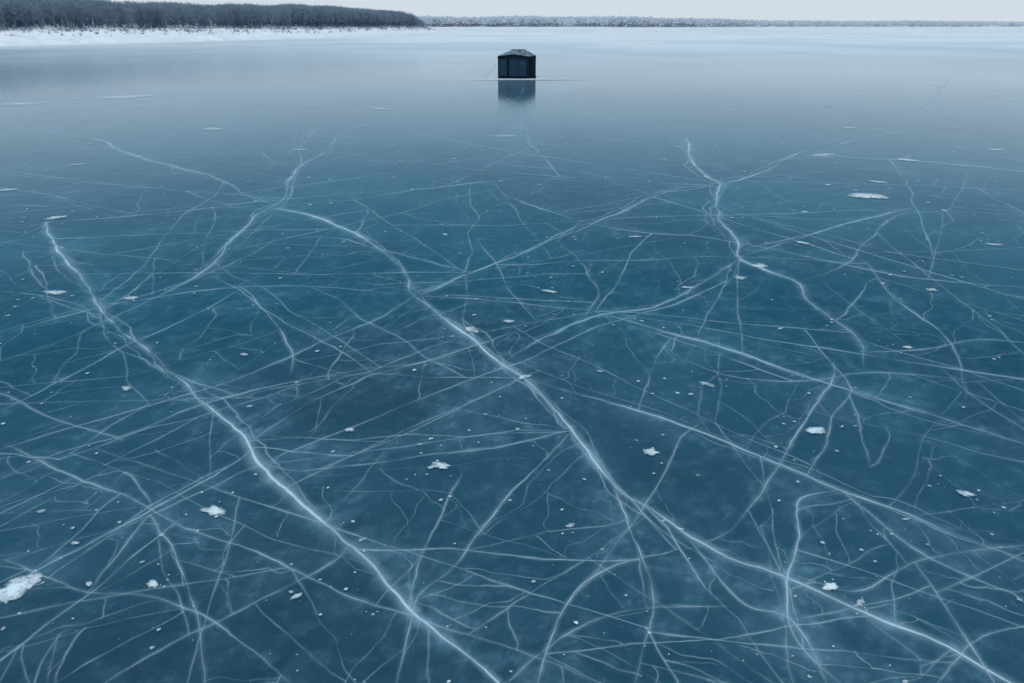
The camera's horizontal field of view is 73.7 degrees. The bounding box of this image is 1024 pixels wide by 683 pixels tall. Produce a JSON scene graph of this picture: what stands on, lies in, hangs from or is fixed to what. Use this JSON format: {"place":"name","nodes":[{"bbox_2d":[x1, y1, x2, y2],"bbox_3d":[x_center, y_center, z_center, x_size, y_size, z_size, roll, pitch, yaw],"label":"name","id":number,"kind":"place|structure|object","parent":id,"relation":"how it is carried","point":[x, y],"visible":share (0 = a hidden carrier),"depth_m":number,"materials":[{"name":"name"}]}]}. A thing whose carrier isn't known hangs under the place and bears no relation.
{"place":"outdoors","nodes":[
{"label":"outdoors","id":0,"kind":"place"},
{"bbox_2d":[0,20,443,45],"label":"snowy shore","id":1,"kind":"structure","parent":0,"point":[34,37],"depth_m":179.99,"materials":[{"name":"white snow"}]},
{"bbox_2d":[0,0,433,36],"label":"distant bare forest","id":2,"kind":"object","parent":1,"relation":"on","point":[29,13],"visible":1,"depth_m":198.74,"materials":[{"name":"grey plant"}]},
{"bbox_2d":[0,28,1023,682],"bbox_3d":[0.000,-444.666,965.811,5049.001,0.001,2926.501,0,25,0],"label":"frozen lake ice","id":3,"kind":"structure","parent":0,"point":[860,108],"depth_m":9.26,"materials":[{"name":"blue ice"}]},
{"bbox_2d":[0,79,1011,682],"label":"snow patches","id":4,"kind":"object","parent":3,"relation":"on","point":[14,589],"visible":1,"depth_m":6.55,"materials":[{"name":"white snow"}]},
{"bbox_2d":[0,74,1023,682],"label":"ice cracks","id":5,"kind":"object","parent":3,"relation":"on","point":[272,478],"visible":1,"depth_m":6.98,"materials":[{"name":"white ice"}]},
{"bbox_2d":[499,57,528,78],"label":"front wall","id":6,"kind":"structure","parent":3,"relation":"on","point":[516,58],"depth_m":56.24,"materials":[{"name":"fabric"}]},
{"bbox_2d":[499,59,506,75],"bbox_3d":[-0.741,-22.739,56.669,0.691,1.300,0.030,7,26,15],"label":"front panel","id":7,"kind":"object","parent":6,"relation":"attached to","point":[502,70],"visible":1,"depth_m":56.69,"materials":[{"name":"fabric"}]},
{"bbox_2d":[498,77,527,78],"bbox_3d":[0.108,-21.925,56.745,2.659,0.080,0.096,7,26,15],"label":"base skirt front","id":8,"kind":"object","parent":6,"relation":"attached to","point":[514,77],"visible":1,"depth_m":56.69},
{"bbox_2d":[498,54,535,58],"bbox_3d":[0.423,-23.980,56.923,2.725,0.600,2.099,7,26,15],"label":"roof valance","id":9,"kind":"object","parent":6,"relation":"on","point":[514,55],"visible":0.85,"depth_m":56.07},
{"bbox_2d":[509,59,526,76],"bbox_3d":[0.492,-22.553,56.317,1.488,1.300,0.030,7,26,15],"label":"front panel","id":10,"kind":"object","parent":6,"relation":"attached to","point":[516,69],"visible":1,"depth_m":56.33,"materials":[{"name":"fabric"}]},
{"bbox_2d":[529,58,534,76],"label":"wall","id":11,"kind":"structure","parent":3,"relation":"on","point":[531,70],"depth_m":56.83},
{"bbox_2d":[499,50,534,55],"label":"roof","id":12,"kind":"structure","parent":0,"point":[524,52],"depth_m":56.40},
{"bbox_2d":[97,0,1023,21],"label":"sky","id":13,"kind":"structure","parent":0,"point":[770,10],"materials":[{"name":"white"}]},
{"bbox_2d":[420,24,1023,28],"bbox_3d":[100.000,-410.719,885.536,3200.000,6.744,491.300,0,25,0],"label":"shore terrain","id":14,"kind":"structure","parent":0,"point":[778,27],"depth_m":697.91,"materials":[{"name":"white snow"}]},
{"bbox_2d":[43,15,1023,26],"bbox_3d":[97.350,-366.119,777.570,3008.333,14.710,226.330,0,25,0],"label":"shore forest","id":15,"kind":"object","parent":14,"relation":"on","point":[612,20],"visible":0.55,"depth_m":707.40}
]}

